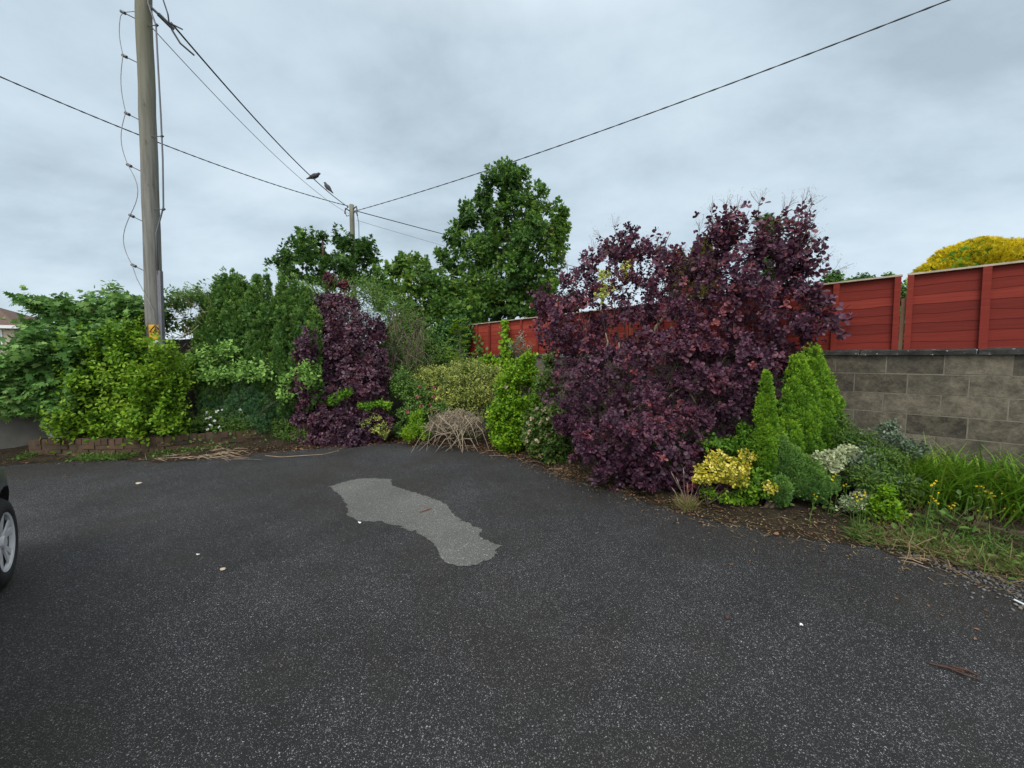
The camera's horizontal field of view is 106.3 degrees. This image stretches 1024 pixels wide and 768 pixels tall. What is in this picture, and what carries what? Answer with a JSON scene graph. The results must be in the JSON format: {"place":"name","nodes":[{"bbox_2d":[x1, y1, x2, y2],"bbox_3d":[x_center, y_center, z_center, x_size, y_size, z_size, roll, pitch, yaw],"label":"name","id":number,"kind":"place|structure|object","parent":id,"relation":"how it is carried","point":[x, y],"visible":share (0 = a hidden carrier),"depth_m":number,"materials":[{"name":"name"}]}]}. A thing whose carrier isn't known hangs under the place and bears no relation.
{"place":"outdoors","nodes":[
{"label":"outdoors","id":0,"kind":"place"},
{"bbox_2d":[0,442,1023,767],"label":"asphalt","id":1,"kind":"structure","parent":0,"point":[312,624],"depth_m":2.32,"materials":[{"name":"black asphalt"}]},
{"bbox_2d":[0,467,17,588],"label":"parked car","id":2,"kind":"object","parent":1,"relation":"on","point":[8,539],"visible":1,"depth_m":2.85,"materials":[{"name":"black paint"}]},
{"bbox_2d":[28,428,275,456],"bbox_3d":[-6.306,1.057,6.793,3.649,0.340,0.538,-1,4,-17],"label":"brick planter","id":3,"kind":"object","parent":1,"relation":"on","point":[42,446],"visible":0.66,"depth_m":6.51,"materials":[{"name":"brown brick"}]},
{"bbox_2d":[265,450,338,456],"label":"dry stem","id":4,"kind":"object","parent":1,"relation":"on","point":[302,455],"visible":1,"depth_m":6.54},
{"bbox_2d":[329,478,502,565],"bbox_3d":[-1.215,1.383,4.201,2.917,0.001,0.939,4,5,45],"label":"asphalt patch","id":5,"kind":"object","parent":1,"relation":"on","point":[455,540],"visible":1,"depth_m":4.04,"materials":[{"name":"grey asphalt"}]},
{"bbox_2d":[322,440,574,470],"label":"twig litter","id":6,"kind":"object","parent":1,"relation":"on","point":[537,460],"visible":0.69,"depth_m":6.59,"materials":[{"name":"brown wood"}]},
{"bbox_2d":[853,540,1023,611],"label":"gravel","id":7,"kind":"structure","parent":1,"relation":"on","point":[988,577],"depth_m":2.87,"materials":[{"name":"grey gravel"}]},
{"bbox_2d":[929,662,980,679],"bbox_3d":[2.342,1.510,2.034,0.190,0.015,0.058,2,4,30],"label":"stick","id":8,"kind":"object","parent":1,"relation":"on","point":[957,669],"visible":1,"depth_m":2.03,"materials":[{"name":"brown wood"}]},
{"bbox_2d":[0,417,1023,589],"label":"soil bed","id":9,"kind":"object","parent":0,"point":[789,511],"visible":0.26,"depth_m":4.14,"materials":[{"name":"brown soil"}]},
{"bbox_2d":[48,426,82,437],"bbox_3d":[-7.909,0.923,6.813,0.573,0.353,0.408,3,5,39],"label":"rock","id":10,"kind":"object","parent":9,"relation":"on","point":[50,434],"visible":0.16,"depth_m":6.70,"materials":[{"name":"grey stone"}]},
{"bbox_2d":[0,279,172,435],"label":"hedge","id":11,"kind":"object","parent":9,"relation":"on","point":[29,359],"visible":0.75,"depth_m":6.45,"materials":[{"name":"green plant"}]},
{"bbox_2d":[3,441,238,463],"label":"weeds","id":12,"kind":"object","parent":9,"relation":"on","point":[103,456],"visible":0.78,"depth_m":6.35,"materials":[{"name":"green plant"}]},
{"bbox_2d":[39,312,203,453],"bbox_3d":[-6.935,-0.022,6.792,2.585,2.466,1.387,0,4,0],"label":"shrub","id":13,"kind":"object","parent":9,"relation":"on","point":[132,375],"visible":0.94,"depth_m":6.53,"materials":[{"name":"green plant"}]},
{"bbox_2d":[154,446,259,461],"bbox_3d":[-5.254,1.175,6.663,2.286,0.132,1.095,0,4,0],"label":"stem pile","id":14,"kind":"object","parent":9,"relation":"on","point":[211,455],"visible":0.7,"depth_m":6.41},
{"bbox_2d":[180,406,253,433],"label":"flowering plant","id":15,"kind":"object","parent":9,"relation":"on","point":[207,428],"visible":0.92,"depth_m":7.12,"materials":[{"name":"green plant"}]},
{"bbox_2d":[188,266,271,416],"bbox_3d":[-5.622,-0.658,7.728,1.882,3.460,1.179,0,4,0],"label":"conifer","id":16,"kind":"object","parent":9,"relation":"on","point":[238,310],"visible":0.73,"depth_m":7.49,"materials":[{"name":"green plant"}]},
{"bbox_2d":[171,339,322,414],"bbox_3d":[-5.009,0.126,7.229,2.833,1.946,0.718,0,4,5],"label":"shrub","id":17,"kind":"object","parent":9,"relation":"on","point":[243,371],"visible":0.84,"depth_m":7.16,"materials":[{"name":"green plant"}]},
{"bbox_2d":[195,378,302,437],"bbox_3d":[-5.101,0.409,7.492,2.052,1.375,0.750,-1,4,-10],"label":"conifer","id":18,"kind":"object","parent":9,"relation":"on","point":[233,399],"visible":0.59,"depth_m":7.33,"materials":[{"name":"plant"}]},
{"bbox_2d":[235,413,315,442],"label":"weed clump","id":19,"kind":"object","parent":9,"relation":"on","point":[284,434],"visible":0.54,"depth_m":7.41,"materials":[{"name":"green plant"}]},
{"bbox_2d":[249,268,324,418],"bbox_3d":[-4.474,-0.651,7.739,1.182,3.452,1.747,-3,5,-42],"label":"conifer","id":20,"kind":"object","parent":9,"relation":"on","point":[290,312],"visible":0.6,"depth_m":7.50,"materials":[{"name":"green plant"}]},
{"bbox_2d":[167,270,465,408],"bbox_3d":[-4.199,-0.888,8.861,6.381,3.582,1.778,0,4,-6],"label":"shrub","id":21,"kind":"object","parent":9,"relation":"on","point":[371,291],"visible":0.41,"depth_m":8.85,"materials":[{"name":"green plant"}]},
{"bbox_2d":[321,271,352,293],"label":"shrub","id":22,"kind":"object","parent":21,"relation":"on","point":[343,285],"visible":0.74,"depth_m":8.80,"materials":[{"name":"purple plant"}]},
{"bbox_2d":[381,308,433,374],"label":"bare twigs","id":23,"kind":"object","parent":21,"relation":"hanging from","point":[416,348],"visible":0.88,"depth_m":8.38,"materials":[{"name":"grey plant"}]},
{"bbox_2d":[283,289,395,447],"bbox_3d":[-3.555,-0.398,7.888,2.416,3.232,1.682,0,4,0],"label":"shrub","id":24,"kind":"object","parent":9,"relation":"on","point":[342,340],"visible":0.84,"depth_m":7.63,"materials":[{"name":"purple plant"}]},
{"bbox_2d":[324,387,354,431],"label":"conifer sprig","id":25,"kind":"object","parent":9,"relation":"on","point":[341,395],"visible":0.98,"depth_m":7.47,"materials":[{"name":"green plant"}]},
{"bbox_2d":[358,413,391,439],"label":"plant","id":26,"kind":"object","parent":9,"relation":"on","point":[382,431],"visible":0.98,"depth_m":7.43,"materials":[{"name":"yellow plant"}]},
{"bbox_2d":[357,398,392,424],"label":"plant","id":27,"kind":"object","parent":9,"relation":"on","point":[381,404],"visible":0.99,"depth_m":7.57,"materials":[{"name":"green plant"}]},
{"bbox_2d":[399,408,432,443],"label":"plant","id":28,"kind":"object","parent":9,"relation":"on","point":[409,435],"visible":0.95,"depth_m":7.34,"materials":[{"name":"green plant"}]},
{"bbox_2d":[387,368,450,437],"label":"flowering shrub","id":29,"kind":"object","parent":9,"relation":"on","point":[403,385],"visible":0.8,"depth_m":7.79,"materials":[{"name":"green plant"}]},
{"bbox_2d":[412,407,488,452],"bbox_3d":[-1.093,0.799,7.276,1.376,0.760,1.113,0,4,0],"label":"twig heap","id":30,"kind":"object","parent":9,"relation":"on","point":[447,421],"visible":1,"depth_m":7.09,"materials":[{"name":"brown wood"}]},
{"bbox_2d":[435,318,473,412],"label":"young tree","id":31,"kind":"object","parent":9,"relation":"on","point":[456,326],"visible":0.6,"depth_m":8.88,"materials":[{"name":"green plant"}]},
{"bbox_2d":[409,355,505,431],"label":"shrub","id":32,"kind":"object","parent":9,"relation":"on","point":[483,395],"visible":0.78,"depth_m":8.09,"materials":[{"name":"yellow plant"}]},
{"bbox_2d":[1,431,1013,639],"bbox_3d":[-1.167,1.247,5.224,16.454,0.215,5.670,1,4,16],"label":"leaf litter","id":33,"kind":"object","parent":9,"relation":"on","point":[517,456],"visible":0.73,"depth_m":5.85,"materials":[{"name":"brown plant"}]},
{"bbox_2d":[484,349,545,454],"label":"shrub","id":34,"kind":"object","parent":9,"relation":"on","point":[504,438],"visible":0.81,"depth_m":6.79,"materials":[{"name":"green plant"}]},
{"bbox_2d":[67,408,978,541],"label":"undergrowth","id":35,"kind":"object","parent":9,"relation":"on","point":[943,511],"visible":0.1,"depth_m":3.88,"materials":[{"name":"green plant"}]},
{"bbox_2d":[503,348,573,464],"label":"flowering shrub","id":36,"kind":"object","parent":9,"relation":"on","point":[538,422],"visible":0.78,"depth_m":6.10,"materials":[{"name":"green plant"}]},
{"bbox_2d":[579,259,631,467],"bbox_3d":[1.254,-0.187,5.021,0.650,2.841,0.400,3,5,43],"label":"shrub","id":37,"kind":"object","parent":9,"relation":"on","point":[602,276],"visible":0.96,"depth_m":4.92,"materials":[{"name":"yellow plant"}]},
{"bbox_2d":[668,468,703,509],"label":"grass tuft","id":38,"kind":"object","parent":9,"relation":"on","point":[686,504],"visible":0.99,"depth_m":4.23,"materials":[{"name":"plant"}]},
{"bbox_2d":[526,186,856,500],"bbox_3d":[2.041,-0.560,4.949,4.095,3.886,1.942,2,4,25],"label":"shrub","id":39,"kind":"object","parent":9,"relation":"on","point":[786,260],"visible":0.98,"depth_m":4.75,"materials":[{"name":"purple plant"}]},
{"bbox_2d":[691,448,778,505],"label":"shrub","id":40,"kind":"object","parent":9,"relation":"on","point":[713,459],"visible":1,"depth_m":4.10,"materials":[{"name":"yellow plant"}]},
{"bbox_2d":[697,398,779,507],"bbox_3d":[2.663,0.760,4.323,1.217,1.197,0.757,0,4,0],"label":"shrub","id":41,"kind":"object","parent":9,"relation":"on","point":[732,447],"visible":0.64,"depth_m":4.22,"materials":[{"name":"green plant"}]},
{"bbox_2d":[747,369,781,484],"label":"conifer","id":42,"kind":"object","parent":9,"relation":"on","point":[766,424],"visible":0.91,"depth_m":4.15,"materials":[{"name":"green plant"}]},
{"bbox_2d":[537,463,1023,614],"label":"debris","id":43,"kind":"object","parent":9,"relation":"on","point":[789,532],"visible":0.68,"depth_m":3.75,"materials":[{"name":"plant"}]},
{"bbox_2d":[763,432,841,508],"bbox_3d":[3.069,0.944,4.087,0.781,0.854,0.435,1,4,11],"label":"conifer","id":44,"kind":"object","parent":9,"relation":"on","point":[799,474],"visible":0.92,"depth_m":3.99,"materials":[{"name":"green plant"}]},
{"bbox_2d":[759,342,847,492],"bbox_3d":[3.336,0.412,4.354,1.052,1.792,0.643,0,4,0],"label":"conifer","id":45,"kind":"object","parent":9,"relation":"on","point":[811,402],"visible":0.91,"depth_m":4.24,"materials":[{"name":"green plant"}]},
{"bbox_2d":[808,473,849,523],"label":"flowering weed","id":46,"kind":"object","parent":9,"relation":"on","point":[833,482],"visible":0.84,"depth_m":3.83,"materials":[{"name":"green plant"}]},
{"bbox_2d":[811,443,862,472],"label":"shrub","id":47,"kind":"object","parent":9,"relation":"on","point":[833,460],"visible":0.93,"depth_m":3.95,"materials":[{"name":"beige plant"}]},
{"bbox_2d":[679,473,1023,586],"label":"ground weeds","id":48,"kind":"object","parent":9,"relation":"on","point":[866,527],"visible":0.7,"depth_m":3.23,"materials":[{"name":"green plant"}]},
{"bbox_2d":[833,488,873,516],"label":"plant","id":49,"kind":"object","parent":9,"relation":"on","point":[846,502],"visible":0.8,"depth_m":3.76,"materials":[{"name":"beige plant"}]},
{"bbox_2d":[848,491,868,527],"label":"flowering weed","id":50,"kind":"object","parent":9,"relation":"on","point":[857,508],"visible":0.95,"depth_m":3.64,"materials":[{"name":"green plant"}]},
{"bbox_2d":[826,408,920,502],"bbox_3d":[3.703,0.788,4.047,0.717,1.024,0.925,0,4,0],"label":"shrub","id":51,"kind":"object","parent":9,"relation":"on","point":[896,459],"visible":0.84,"depth_m":3.83,"materials":[{"name":"green plant"}]},
{"bbox_2d":[838,418,932,496],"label":"shrub","id":52,"kind":"object","parent":9,"relation":"on","point":[894,438],"visible":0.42,"depth_m":4.04,"materials":[{"name":"grey plant"}]},
{"bbox_2d":[859,467,911,524],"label":"plant","id":53,"kind":"object","parent":9,"relation":"on","point":[880,498],"visible":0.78,"depth_m":3.66,"materials":[{"name":"green plant"}]},
{"bbox_2d":[898,555,933,568],"bbox_3d":[3.333,1.437,3.156,0.286,0.022,0.186,-2,4,-28],"label":"twig bundle","id":54,"kind":"object","parent":9,"relation":"on","point":[915,560],"visible":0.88,"depth_m":3.14,"materials":[{"name":"brown wood"}]},
{"bbox_2d":[830,495,1023,586],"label":"dead grass","id":55,"kind":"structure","parent":9,"relation":"on","point":[909,546],"depth_m":3.23,"materials":[{"name":"plant"}]},
{"bbox_2d":[836,508,1021,544],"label":"weeds","id":56,"kind":"object","parent":9,"relation":"on","point":[921,522],"visible":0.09,"depth_m":3.55,"materials":[{"name":"green plant"}]},
{"bbox_2d":[841,431,1023,526],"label":"grass clump","id":57,"kind":"object","parent":9,"relation":"on","point":[1009,485],"visible":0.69,"depth_m":3.68,"materials":[{"name":"green plant"}]},
{"bbox_2d":[921,480,955,534],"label":"flowering weed","id":58,"kind":"object","parent":9,"relation":"on","point":[932,511],"visible":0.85,"depth_m":3.50,"materials":[{"name":"green plant"}]},
{"bbox_2d":[914,510,1023,536],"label":"bed edging","id":59,"kind":"object","parent":9,"relation":"on","point":[1004,529],"visible":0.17,"depth_m":3.34,"materials":[{"name":"soil"}]},
{"bbox_2d":[967,485,1019,524],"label":"flowering weed","id":60,"kind":"object","parent":9,"relation":"on","point":[979,510],"visible":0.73,"depth_m":3.45,"materials":[{"name":"green plant"}]},
{"bbox_2d":[0,0,1023,357],"label":"sky","id":61,"kind":"structure","parent":0,"point":[910,130],"materials":[{"name":"grey"}]},
{"label":"ground","id":62,"kind":"structure","parent":0,"visible":0},
{"bbox_2d":[0,308,50,354],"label":"house","id":63,"kind":"structure","parent":62,"relation":"on","point":[5,328],"depth_m":31.77,"materials":[{"name":"brown tile"}]},
{"bbox_2d":[119,0,194,435],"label":"utility pole","id":64,"kind":"object","parent":62,"relation":"on","point":[153,290],"visible":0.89,"depth_m":6.85,"materials":[{"name":"wood"}]},
{"bbox_2d":[153,29,348,213],"bbox_3d":[-7.121,-7.255,12.643,0.014,1.180,11.946,0,4,-7],"label":"overhead cable","id":65,"kind":"object","parent":64,"relation":"attached to","point":[233,114],"visible":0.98,"depth_m":9.11,"materials":[{"name":"grey metal"}]},
{"bbox_2d":[170,22,348,207],"bbox_3d":[-7.018,-7.524,12.727,0.031,1.270,11.777,-1,4,-8],"label":"overhead cable","id":66,"kind":"object","parent":64,"relation":"attached to","point":[184,38],"visible":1,"depth_m":9.17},
{"bbox_2d":[306,172,320,178],"bbox_3d":[-7.261,-7.600,14.040,0.578,0.241,0.184,0,4,0],"label":"bird","id":67,"kind":"object","parent":66,"relation":"on","point":[314,175],"visible":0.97,"depth_m":13.99},
{"bbox_2d":[324,182,332,192],"bbox_3d":[-7.309,-7.810,15.278,0.395,0.464,0.182,2,4,24],"label":"bird","id":68,"kind":"object","parent":66,"relation":"on","point":[327,186],"visible":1,"depth_m":15.24},
{"bbox_2d":[0,339,442,448],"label":"rendered wall","id":69,"kind":"structure","parent":62,"relation":"on","point":[16,432],"depth_m":6.79,"materials":[{"name":"grey concrete"}]},
{"bbox_2d":[263,222,390,313],"bbox_3d":[-6.489,-2.551,14.120,5.300,6.565,2.368,1,4,14],"label":"tree","id":70,"kind":"object","parent":62,"relation":"on","point":[340,261],"visible":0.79,"depth_m":13.71,"materials":[{"name":"green plant"}]},
{"bbox_2d":[344,204,358,318],"bbox_3d":[-7.699,-4.066,18.779,0.709,9.145,0.264,0,4,0],"label":"utility pole","id":71,"kind":"object","parent":62,"relation":"on","point":[351,210],"visible":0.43,"depth_m":18.44,"materials":[{"name":"wood"}]},
{"bbox_2d":[0,76,347,205],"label":"overhead cable","id":72,"kind":"object","parent":71,"relation":"attached to","point":[158,142],"visible":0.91,"depth_m":12.32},
{"bbox_2d":[358,211,616,275],"bbox_3d":[3.509,-9.683,29.947,0.040,1.298,31.798,3,5,44],"label":"overhead cable","id":73,"kind":"object","parent":71,"relation":"attached to","point":[418,227],"visible":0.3,"depth_m":20.37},
{"bbox_2d":[357,220,639,294],"bbox_3d":[3.500,-8.617,30.015,0.018,0.415,31.855,3,5,44],"label":"overhead cable","id":74,"kind":"object","parent":71,"relation":"attached to","point":[422,239],"visible":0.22,"depth_m":20.35,"materials":[{"name":"grey metal"}]},
{"bbox_2d":[358,0,949,210],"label":"overhead cable","id":75,"kind":"object","parent":71,"relation":"attached to","point":[924,9],"visible":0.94,"depth_m":10.56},
{"bbox_2d":[371,250,481,358],"bbox_3d":[-2.402,-1.537,11.413,3.390,5.047,2.271,2,4,27],"label":"tree","id":76,"kind":"object","parent":62,"relation":"on","point":[440,303],"visible":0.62,"depth_m":11.00,"materials":[{"name":"green plant"}]},
{"bbox_2d":[404,310,475,407],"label":"shrub","id":77,"kind":"object","parent":62,"relation":"on","point":[447,332],"visible":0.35,"depth_m":10.18,"materials":[{"name":"green plant"}]},
{"bbox_2d":[432,156,580,322],"bbox_3d":[-0.157,-3.307,12.411,4.854,8.391,3.432,0,4,0],"label":"tree","id":78,"kind":"object","parent":62,"relation":"on","point":[515,250],"visible":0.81,"depth_m":11.94,"materials":[{"name":"green plant"}]},
{"bbox_2d":[666,236,721,298],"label":"conifer","id":79,"kind":"object","parent":62,"relation":"on","point":[703,250],"visible":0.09,"depth_m":7.34,"materials":[{"name":"green plant"}]},
{"bbox_2d":[448,347,1023,477],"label":"block wall","id":80,"kind":"structure","parent":62,"relation":"on","point":[973,398],"depth_m":4.21,"materials":[{"name":"grey concrete"}]},
{"bbox_2d":[471,352,520,372],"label":"ivy","id":81,"kind":"object","parent":80,"relation":"attached to","point":[484,360],"visible":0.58,"depth_m":9.58,"materials":[{"name":"green plant"}]},
{"bbox_2d":[507,330,532,353],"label":"plant","id":82,"kind":"object","parent":80,"relation":"on","point":[516,344],"visible":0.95,"depth_m":8.65,"materials":[{"name":"grey plant"}]},
{"bbox_2d":[464,260,1023,354],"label":"fence","id":83,"kind":"object","parent":80,"relation":"on","point":[979,307],"visible":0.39,"depth_m":4.33,"materials":[{"name":"red wood"}]},
{"bbox_2d":[471,334,488,358],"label":"ivy","id":84,"kind":"object","parent":83,"relation":"attached to","point":[479,348],"visible":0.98,"depth_m":10.12,"materials":[{"name":"green plant"}]},
{"bbox_2d":[498,319,514,359],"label":"ivy","id":85,"kind":"object","parent":83,"relation":"attached to","point":[506,341],"visible":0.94,"depth_m":9.30,"materials":[{"name":"green plant"}]},
{"bbox_2d":[746,212,784,281],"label":"tree","id":86,"kind":"object","parent":62,"relation":"on","point":[767,215],"visible":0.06,"depth_m":6.72,"materials":[{"name":"green plant"}]},
{"bbox_2d":[818,269,847,282],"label":"tree","id":87,"kind":"object","parent":62,"relation":"on","point":[834,276],"visible":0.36,"depth_m":15.50,"materials":[{"name":"green plant"}]},
{"bbox_2d":[851,272,875,278],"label":"tree","id":88,"kind":"object","parent":62,"relation":"on","point":[863,276],"visible":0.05,"depth_m":17.55,"materials":[{"name":"green plant"}]},
{"bbox_2d":[881,271,895,276],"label":"tree","id":89,"kind":"object","parent":62,"relation":"on","point":[889,274],"visible":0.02,"depth_m":17.56,"materials":[{"name":"green plant"}]},
{"bbox_2d":[898,279,906,346],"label":"hedge","id":90,"kind":"object","parent":62,"relation":"on","point":[903,291],"visible":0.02,"depth_m":5.90,"materials":[{"name":"green plant"}]},
{"bbox_2d":[905,235,1023,285],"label":"golden conifer","id":91,"kind":"object","parent":62,"relation":"on","point":[982,250],"visible":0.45,"depth_m":5.77,"materials":[{"name":"yellow plant"}]}
]}

